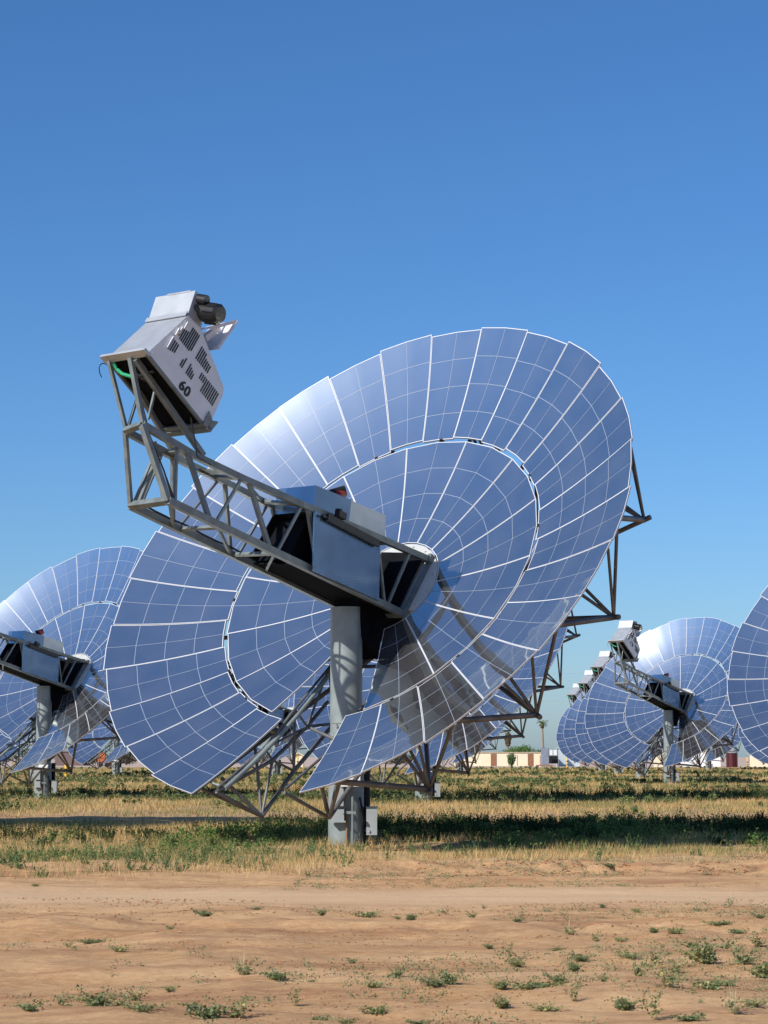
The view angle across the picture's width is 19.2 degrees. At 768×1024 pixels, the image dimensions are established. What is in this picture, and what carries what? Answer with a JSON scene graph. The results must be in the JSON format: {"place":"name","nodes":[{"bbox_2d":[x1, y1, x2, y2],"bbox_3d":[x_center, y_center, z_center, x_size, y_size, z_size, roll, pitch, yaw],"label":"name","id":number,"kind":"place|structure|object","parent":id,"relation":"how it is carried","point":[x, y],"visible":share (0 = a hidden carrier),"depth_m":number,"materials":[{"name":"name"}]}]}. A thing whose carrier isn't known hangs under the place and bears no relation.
{"place":"outdoors","nodes":[
{"label":"outdoors","id":0,"kind":"place"},
{"bbox_2d":[98,752,111,766],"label":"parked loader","id":1,"kind":"object","parent":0,"point":[101,760],"visible":0.39,"depth_m":357.87,"materials":[{"name":"orange paint"}]},
{"bbox_2d":[0,757,767,1023],"bbox_3d":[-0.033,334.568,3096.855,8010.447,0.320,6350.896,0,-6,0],"label":"ground","id":2,"kind":"structure","parent":0,"point":[45,972],"depth_m":21.37,"materials":[{"name":"brown soil"}]},
{"bbox_2d":[16,999,43,1010],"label":"weed clump","id":3,"kind":"object","parent":2,"relation":"on","point":[29,1007],"visible":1,"depth_m":14.56,"materials":[{"name":"green plant"}]},
{"bbox_2d":[14,749,54,761],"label":"scrub bush","id":4,"kind":"object","parent":2,"relation":"on","point":[24,754],"visible":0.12,"depth_m":436.93,"materials":[{"name":"green plant"}]},
{"bbox_2d":[0,655,101,777],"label":"solar dish","id":5,"kind":"object","parent":2,"relation":"on","point":[13,735],"visible":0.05,"depth_m":181.09,"materials":[{"name":"black paint"}]},
{"bbox_2d":[53,989,72,1004],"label":"weed clump","id":6,"kind":"object","parent":2,"relation":"on","point":[60,1001],"visible":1,"depth_m":14.74,"materials":[{"name":"green plant"}]},
{"bbox_2d":[0,546,142,797],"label":"solar dish","id":7,"kind":"object","parent":2,"relation":"on","point":[47,669],"visible":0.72,"depth_m":91.75,"materials":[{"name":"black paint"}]},
{"bbox_2d":[55,751,88,765],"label":"brown shed","id":8,"kind":"structure","parent":2,"relation":"on","point":[68,757],"depth_m":417.52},
{"bbox_2d":[72,938,114,943],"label":"weed clump","id":9,"kind":"object","parent":2,"relation":"on","point":[89,941],"visible":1,"depth_m":20.40,"materials":[{"name":"green plant"}]},
{"bbox_2d":[67,697,131,774],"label":"solar dish","id":10,"kind":"object","parent":2,"relation":"on","point":[86,751],"visible":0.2,"depth_m":203.73,"materials":[{"name":"black paint"}]},
{"bbox_2d":[68,984,134,1005],"bbox_3d":[-1.920,3.285,15.399,0.473,0.162,0.344,1,-6,-8],"label":"weed clump","id":11,"kind":"object","parent":2,"relation":"on","point":[100,999],"visible":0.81,"depth_m":15.33,"materials":[{"name":"green plant"}]},
{"bbox_2d":[105,945,131,951],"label":"weed clump","id":12,"kind":"object","parent":2,"relation":"on","point":[120,948],"visible":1,"depth_m":18.70,"materials":[{"name":"green plant"}]},
{"bbox_2d":[106,994,133,1005],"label":"weed clump","id":13,"kind":"object","parent":2,"relation":"on","point":[119,1003],"visible":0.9,"depth_m":14.90,"materials":[{"name":"green plant"}]},
{"bbox_2d":[119,752,136,764],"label":"scrub bush","id":14,"kind":"object","parent":2,"relation":"on","point":[131,759],"visible":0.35,"depth_m":436.72,"materials":[{"name":"green plant"}]},
{"bbox_2d":[118,986,157,1000],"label":"weed clump","id":15,"kind":"object","parent":2,"relation":"on","point":[137,997],"visible":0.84,"depth_m":15.89,"materials":[{"name":"green plant"}]},
{"bbox_2d":[120,1002,171,1010],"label":"weed clump","id":16,"kind":"object","parent":2,"relation":"on","point":[136,1007],"visible":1,"depth_m":14.44,"materials":[{"name":"green plant"}]},
{"bbox_2d":[158,985,177,990],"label":"weed clump","id":17,"kind":"object","parent":2,"relation":"on","point":[169,989],"visible":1,"depth_m":16.36,"materials":[{"name":"green plant"}]},
{"bbox_2d":[169,1000,199,1006],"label":"weed clump","id":18,"kind":"object","parent":2,"relation":"on","point":[189,1004],"visible":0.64,"depth_m":15.07,"materials":[{"name":"green plant"}]},
{"bbox_2d":[189,908,221,916],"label":"weed clump","id":19,"kind":"object","parent":2,"relation":"on","point":[206,914],"visible":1,"depth_m":23.02,"materials":[{"name":"green plant"}]},
{"bbox_2d":[183,995,248,1018],"bbox_3d":[-1.092,3.162,14.505,0.289,0.125,0.665,-2,-6,15],"label":"weed clump","id":20,"kind":"object","parent":2,"relation":"on","point":[200,1012],"visible":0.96,"depth_m":14.34,"materials":[{"name":"green plant"}]},
{"bbox_2d":[220,995,265,1017],"bbox_3d":[-0.912,3.159,14.535,0.345,0.142,0.202,5,-8,-38],"label":"weed clump","id":21,"kind":"object","parent":2,"relation":"on","point":[236,1013],"visible":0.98,"depth_m":14.51,"materials":[{"name":"green plant"}]},
{"bbox_2d":[232,943,263,974],"bbox_3d":[-1.045,3.370,17.180,0.278,0.248,0.162,-1,-6,12],"label":"weed clump","id":22,"kind":"object","parent":2,"relation":"on","point":[240,968],"visible":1,"depth_m":17.16,"materials":[{"name":"green plant"}]},
{"bbox_2d":[235,754,268,764],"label":"scrub bush","id":23,"kind":"object","parent":2,"relation":"on","point":[265,755],"visible":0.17,"depth_m":437.14,"materials":[{"name":"green plant"}]},
{"bbox_2d":[230,669,306,775],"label":"solar dish","id":24,"kind":"object","parent":2,"relation":"on","point":[283,710],"visible":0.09,"depth_m":190.07,"materials":[{"name":"black paint"}]},
{"bbox_2d":[258,965,296,979],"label":"weed clump","id":25,"kind":"object","parent":2,"relation":"on","point":[277,975],"visible":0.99,"depth_m":16.87,"materials":[{"name":"green plant"}]},
{"bbox_2d":[286,984,301,1004],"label":"weed clump","id":26,"kind":"object","parent":2,"relation":"on","point":[296,997],"visible":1,"depth_m":15.25,"materials":[{"name":"green plant"}]},
{"bbox_2d":[291,753,303,766],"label":"cabin","id":27,"kind":"object","parent":2,"relation":"on","point":[300,755],"visible":0.41,"depth_m":328.08,"materials":[{"name":"beige paint"}]},
{"bbox_2d":[311,1014,335,1020],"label":"weed clump","id":28,"kind":"object","parent":2,"relation":"on","point":[320,1017],"visible":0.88,"depth_m":14.40,"materials":[{"name":"green plant"}]},
{"bbox_2d":[314,906,332,915],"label":"weed clump","id":29,"kind":"object","parent":2,"relation":"on","point":[321,912],"visible":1,"depth_m":23.44,"materials":[{"name":"green plant"}]},
{"bbox_2d":[333,1017,358,1023],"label":"weed clump","id":30,"kind":"object","parent":2,"relation":"on","point":[346,1021],"visible":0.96,"depth_m":14.24,"materials":[{"name":"green plant"}]},
{"bbox_2d":[351,909,380,916],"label":"weed clump","id":31,"kind":"object","parent":2,"relation":"on","point":[367,914],"visible":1,"depth_m":24.13,"materials":[{"name":"green plant"}]},
{"bbox_2d":[353,980,385,987],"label":"weed clump","id":32,"kind":"object","parent":2,"relation":"on","point":[373,984],"visible":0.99,"depth_m":16.34,"materials":[{"name":"green plant"}]},
{"bbox_2d":[356,1002,390,1014],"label":"weed clump","id":33,"kind":"object","parent":2,"relation":"on","point":[377,1010],"visible":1,"depth_m":14.91,"materials":[{"name":"green plant"}]},
{"bbox_2d":[99,290,651,845],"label":"solar dish","id":34,"kind":"object","parent":2,"relation":"on","point":[347,578],"visible":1,"depth_m":42.94,"materials":[{"name":"mirror"}]},
{"bbox_2d":[0,854,766,1023],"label":"dirt clods","id":35,"kind":"object","parent":2,"relation":"on","point":[563,869],"visible":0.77,"depth_m":23.07,"materials":[{"name":"soil"}]},
{"bbox_2d":[0,766,767,876],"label":"green weeds","id":36,"kind":"object","parent":2,"relation":"on","point":[574,827],"visible":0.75,"depth_m":50.47,"materials":[{"name":"green plant"}]},
{"bbox_2d":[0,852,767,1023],"bbox_3d":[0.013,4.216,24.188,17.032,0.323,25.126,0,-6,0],"label":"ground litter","id":37,"kind":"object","parent":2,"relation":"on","point":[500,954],"visible":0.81,"depth_m":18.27,"materials":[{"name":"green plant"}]},
{"bbox_2d":[386,967,406,977],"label":"weed clump","id":38,"kind":"object","parent":2,"relation":"on","point":[398,973],"visible":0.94,"depth_m":16.92,"materials":[{"name":"green plant"}]},
{"bbox_2d":[387,754,412,764],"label":"scrub bush","id":39,"kind":"object","parent":2,"relation":"on","point":[403,760],"visible":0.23,"depth_m":436.86,"materials":[{"name":"green plant"}]},
{"bbox_2d":[405,913,426,919],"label":"weed clump","id":40,"kind":"object","parent":2,"relation":"on","point":[412,917],"visible":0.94,"depth_m":23.25,"materials":[{"name":"green plant"}]},
{"bbox_2d":[405,1018,447,1023],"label":"weed clump","id":41,"kind":"object","parent":2,"relation":"on","point":[418,1022],"visible":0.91,"depth_m":14.27,"materials":[{"name":"green plant"}]},
{"bbox_2d":[412,975,454,986],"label":"weed clump","id":42,"kind":"object","parent":2,"relation":"on","point":[433,983],"visible":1,"depth_m":16.24,"materials":[{"name":"green plant"}]},
{"bbox_2d":[294,539,580,801],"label":"solar dish","id":43,"kind":"object","parent":2,"relation":"on","point":[464,737],"visible":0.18,"depth_m":80.78,"materials":[{"name":"black paint"}]},
{"bbox_2d":[429,969,466,983],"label":"weed clump","id":44,"kind":"object","parent":2,"relation":"on","point":[450,976],"visible":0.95,"depth_m":16.38,"materials":[{"name":"green plant"}]},
{"bbox_2d":[412,692,517,770],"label":"solar dish","id":45,"kind":"object","parent":2,"relation":"on","point":[473,749],"visible":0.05,"depth_m":215.94,"materials":[{"name":"black paint"}]},
{"bbox_2d":[481,944,497,948],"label":"weed clump","id":46,"kind":"object","parent":2,"relation":"on","point":[489,946],"visible":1,"depth_m":19.66,"materials":[{"name":"green plant"}]},
{"bbox_2d":[478,993,510,1008],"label":"weed clump","id":47,"kind":"object","parent":2,"relation":"on","point":[503,1002],"visible":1,"depth_m":15.08,"materials":[{"name":"green plant"}]},
{"bbox_2d":[484,976,519,989],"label":"weed clump","id":48,"kind":"object","parent":2,"relation":"on","point":[500,985],"visible":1,"depth_m":16.09,"materials":[{"name":"green plant"}]},
{"bbox_2d":[501,941,514,959],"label":"weed clump","id":49,"kind":"object","parent":2,"relation":"on","point":[509,950],"visible":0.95,"depth_m":18.44,"materials":[{"name":"green plant"}]},
{"bbox_2d":[504,731,511,749],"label":"palm tree","id":50,"kind":"object","parent":2,"relation":"on","point":[507,742],"visible":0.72,"depth_m":437.50,"materials":[{"name":"brown plant"}]},
{"bbox_2d":[506,752,515,765],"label":"young tree","id":51,"kind":"object","parent":2,"relation":"on","point":[511,757],"visible":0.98,"depth_m":367.62,"materials":[{"name":"green plant"}]},
{"bbox_2d":[502,957,525,966],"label":"weed clump","id":52,"kind":"object","parent":2,"relation":"on","point":[514,962],"visible":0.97,"depth_m":17.90,"materials":[{"name":"green plant"}]},
{"bbox_2d":[502,744,535,751],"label":"green bush","id":53,"kind":"object","parent":2,"relation":"on","point":[522,749],"visible":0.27,"depth_m":421.90,"materials":[{"name":"green plant"}]},
{"bbox_2d":[512,915,527,921],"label":"weed clump","id":54,"kind":"object","parent":2,"relation":"on","point":[517,920],"visible":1,"depth_m":22.50,"materials":[{"name":"green plant"}]},
{"bbox_2d":[498,978,582,989],"bbox_3d":[1.079,3.346,16.113,0.585,0.079,0.454,2,-6,-18],"label":"weed clump","id":55,"kind":"object","parent":2,"relation":"on","point":[531,985],"visible":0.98,"depth_m":16.08,"materials":[{"name":"green plant"}]},
{"bbox_2d":[536,720,547,747],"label":"palm tree","id":56,"kind":"object","parent":2,"relation":"on","point":[542,725],"visible":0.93,"depth_m":427.87,"materials":[{"name":"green plant"}]},
{"bbox_2d":[522,1002,567,1010],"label":"weed clump","id":57,"kind":"object","parent":2,"relation":"on","point":[546,1008],"visible":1,"depth_m":14.91,"materials":[{"name":"green plant"}]},
{"bbox_2d":[549,945,567,950],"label":"weed clump","id":58,"kind":"object","parent":2,"relation":"on","point":[555,949],"visible":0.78,"depth_m":19.40,"materials":[{"name":"green plant"}]},
{"bbox_2d":[543,972,576,982],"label":"weed clump","id":59,"kind":"object","parent":2,"relation":"on","point":[557,979],"visible":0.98,"depth_m":16.37,"materials":[{"name":"green plant"}]},
{"bbox_2d":[555,748,579,765],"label":"metal shed","id":60,"kind":"structure","parent":2,"relation":"on","point":[561,759],"depth_m":382.71,"materials":[{"name":"white metal"}]},
{"bbox_2d":[563,972,581,1000],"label":"weed clump","id":61,"kind":"object","parent":2,"relation":"on","point":[572,991],"visible":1,"depth_m":15.26,"materials":[{"name":"green plant"}]},
{"bbox_2d":[562,917,585,934],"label":"weed clump","id":62,"kind":"object","parent":2,"relation":"on","point":[567,931],"visible":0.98,"depth_m":21.40,"materials":[{"name":"green plant"}]},
{"bbox_2d":[562,959,586,971],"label":"weed clump","id":63,"kind":"object","parent":2,"relation":"on","point":[575,967],"visible":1,"depth_m":17.24,"materials":[{"name":"green plant"}]},
{"bbox_2d":[559,950,599,961],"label":"weed clump","id":64,"kind":"object","parent":2,"relation":"on","point":[581,957],"visible":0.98,"depth_m":18.40,"materials":[{"name":"green plant"}]},
{"bbox_2d":[556,683,606,770],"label":"solar dish","id":65,"kind":"object","parent":2,"relation":"on","point":[574,693],"visible":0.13,"depth_m":254.96,"materials":[{"name":"black paint"}]},
{"bbox_2d":[592,930,602,941],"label":"weed clump","id":66,"kind":"object","parent":2,"relation":"on","point":[595,938],"visible":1,"depth_m":20.73,"materials":[{"name":"green plant"}]},
{"bbox_2d":[597,975,610,981],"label":"weed clump","id":67,"kind":"object","parent":2,"relation":"on","point":[603,979],"visible":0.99,"depth_m":16.38,"materials":[{"name":"green plant"}]},
{"bbox_2d":[564,670,658,773],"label":"solar dish","id":68,"kind":"object","parent":2,"relation":"on","point":[586,682],"visible":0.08,"depth_m":216.68,"materials":[{"name":"black paint"}]},
{"bbox_2d":[604,995,650,1009],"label":"weed clump","id":69,"kind":"object","parent":2,"relation":"on","point":[624,1004],"visible":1,"depth_m":15.06,"materials":[{"name":"green plant"}]},
{"bbox_2d":[615,951,646,958],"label":"weed clump","id":70,"kind":"object","parent":2,"relation":"on","point":[628,955],"visible":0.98,"depth_m":18.43,"materials":[{"name":"green plant"}]},
{"bbox_2d":[575,651,695,777],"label":"solar dish","id":71,"kind":"object","parent":2,"relation":"on","point":[604,658],"visible":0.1,"depth_m":176.28,"materials":[{"name":"black paint"}]},
{"bbox_2d":[627,952,655,976],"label":"weed clump","id":72,"kind":"object","parent":2,"relation":"on","point":[637,969],"visible":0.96,"depth_m":16.79,"materials":[{"name":"green plant"}]},
{"bbox_2d":[637,986,663,1017],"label":"weed clump","id":73,"kind":"object","parent":2,"relation":"on","point":[655,1011],"visible":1,"depth_m":14.58,"materials":[{"name":"green plant"}]},
{"bbox_2d":[644,925,664,932],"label":"weed clump","id":74,"kind":"object","parent":2,"relation":"on","point":[653,930],"visible":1,"depth_m":21.40,"materials":[{"name":"green plant"}]},
{"bbox_2d":[645,942,670,962],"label":"weed clump","id":75,"kind":"object","parent":2,"relation":"on","point":[654,960],"visible":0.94,"depth_m":18.16,"materials":[{"name":"green plant"}]},
{"bbox_2d":[654,754,662,766],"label":"site hut","id":76,"kind":"object","parent":2,"relation":"on","point":[656,760],"visible":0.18,"depth_m":357.89,"materials":[{"name":"beige paint"}]},
{"bbox_2d":[585,617,739,782],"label":"solar dish","id":77,"kind":"object","parent":2,"relation":"on","point":[664,696],"visible":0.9,"depth_m":139.29,"materials":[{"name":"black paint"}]},
{"bbox_2d":[640,961,687,986],"bbox_3d":[1.967,3.243,15.979,0.340,0.184,0.190,0,-6,-1],"label":"weed clump","id":78,"kind":"object","parent":2,"relation":"on","point":[668,979],"visible":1,"depth_m":15.99,"materials":[{"name":"green plant"}]},
{"bbox_2d":[661,927,684,933],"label":"weed clump","id":79,"kind":"object","parent":2,"relation":"on","point":[676,930],"visible":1,"depth_m":21.04,"materials":[{"name":"green plant"}]},
{"bbox_2d":[664,958,690,971],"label":"weed clump","id":80,"kind":"object","parent":2,"relation":"on","point":[676,967],"visible":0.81,"depth_m":17.39,"materials":[{"name":"green plant"}]},
{"bbox_2d":[651,1011,706,1020],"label":"weed clump","id":81,"kind":"object","parent":2,"relation":"on","point":[690,1018],"visible":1,"depth_m":14.46,"materials":[{"name":"green plant"}]},
{"bbox_2d":[676,938,701,947],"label":"weed clump","id":82,"kind":"object","parent":2,"relation":"on","point":[691,945],"visible":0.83,"depth_m":19.79,"materials":[{"name":"green plant"}]},
{"bbox_2d":[665,936,735,963],"bbox_3d":[2.499,3.467,17.984,0.486,0.227,0.400,4,-8,-36],"label":"weed clump","id":83,"kind":"object","parent":2,"relation":"on","point":[703,954],"visible":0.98,"depth_m":17.91,"materials":[{"name":"green plant"}]},
{"bbox_2d":[674,694,740,769],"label":"solar dish","id":84,"kind":"object","parent":2,"relation":"on","point":[713,753],"visible":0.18,"depth_m":282.42,"materials":[{"name":"black paint"}]},
{"bbox_2d":[688,976,727,989],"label":"weed clump","id":85,"kind":"object","parent":2,"relation":"on","point":[711,984],"visible":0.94,"depth_m":16.00,"materials":[{"name":"green plant"}]},
{"bbox_2d":[699,919,737,924],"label":"weed clump","id":86,"kind":"object","parent":2,"relation":"on","point":[723,922],"visible":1,"depth_m":21.74,"materials":[{"name":"green plant"}]},
{"bbox_2d":[699,977,738,985],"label":"weed clump","id":87,"kind":"object","parent":2,"relation":"on","point":[727,982],"visible":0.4,"depth_m":16.36,"materials":[{"name":"green plant"}]},
{"bbox_2d":[720,939,736,948],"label":"weed clump","id":88,"kind":"object","parent":2,"relation":"on","point":[728,945],"visible":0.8,"depth_m":19.52,"materials":[{"name":"green plant"}]},
{"bbox_2d":[717,981,744,1013],"bbox_3d":[2.247,3.144,14.761,0.150,0.223,0.249,3,-7,-25],"label":"weed clump","id":89,"kind":"object","parent":2,"relation":"on","point":[732,1005],"visible":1,"depth_m":14.75,"materials":[{"name":"green plant"}]},
{"bbox_2d":[726,748,737,766],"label":"storage tank","id":90,"kind":"object","parent":2,"relation":"on","point":[732,759],"visible":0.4,"depth_m":347.28,"materials":[{"name":"red metal"}]},
{"bbox_2d":[725,925,748,933],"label":"weed clump","id":91,"kind":"object","parent":2,"relation":"on","point":[733,930],"visible":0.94,"depth_m":21.32,"materials":[{"name":"green plant"}]},
{"bbox_2d":[716,948,766,964],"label":"weed clump","id":92,"kind":"object","parent":2,"relation":"on","point":[746,958],"visible":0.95,"depth_m":17.71,"materials":[{"name":"green plant"}]},
{"bbox_2d":[727,586,767,756],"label":"solar dish","id":93,"kind":"object","parent":2,"relation":"on","point":[747,686],"visible":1,"depth_m":77.98,"materials":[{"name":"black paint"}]},
{"bbox_2d":[733,957,767,978],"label":"weed clump","id":94,"kind":"object","parent":2,"relation":"on","point":[763,970],"visible":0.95,"depth_m":16.99,"materials":[{"name":"green plant"}]},
{"bbox_2d":[738,725,767,764],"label":"solar dish","id":95,"kind":"object","parent":2,"relation":"on","point":[751,749],"visible":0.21,"depth_m":204.62,"materials":[{"name":"black paint"}]},
{"bbox_2d":[742,997,767,1006],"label":"weed clump","id":96,"kind":"object","parent":2,"relation":"on","point":[755,1003],"visible":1,"depth_m":15.21,"materials":[{"name":"green plant"}]},
{"bbox_2d":[745,933,767,946],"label":"weed clump","id":97,"kind":"object","parent":2,"relation":"on","point":[757,943],"visible":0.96,"depth_m":20.08,"materials":[{"name":"green plant"}]},
{"bbox_2d":[0,766,767,881],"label":"dry grass","id":98,"kind":"structure","parent":0,"point":[584,805],"depth_m":60.76,"materials":[{"name":"beige plant"}]},
{"bbox_2d":[0,0,767,756],"label":"sky","id":99,"kind":"structure","parent":0,"point":[351,181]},
{"bbox_2d":[454,752,540,765],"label":"building","id":100,"kind":"structure","parent":0,"point":[496,758],"depth_m":397.64,"materials":[{"name":"beige paint"}]},
{"bbox_2d":[491,754,495,765],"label":"door","id":101,"kind":"structure","parent":100,"relation":"in","point":[493,756],"depth_m":397.55,"materials":[{"name":"brown wood"}]},
{"bbox_2d":[528,754,532,765],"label":"door","id":102,"kind":"structure","parent":100,"relation":"in","point":[530,756],"depth_m":397.55,"materials":[{"name":"brown wood"}]},
{"bbox_2d":[536,748,552,766],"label":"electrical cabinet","id":103,"kind":"object","parent":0,"point":[544,757],"visible":1,"depth_m":377.79,"materials":[{"name":"grey metal"}]},
{"bbox_2d":[548,748,557,766],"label":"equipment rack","id":104,"kind":"object","parent":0,"point":[553,758],"visible":1,"depth_m":379.80,"materials":[{"name":"white metal"}]},
{"bbox_2d":[681,751,720,766],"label":"white building","id":105,"kind":"structure","parent":0,"point":[716,763],"depth_m":377.74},
{"bbox_2d":[748,753,767,766],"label":"gabled house","id":106,"kind":"structure","parent":0,"point":[754,762],"depth_m":369.98,"materials":[{"name":"beige paint"}]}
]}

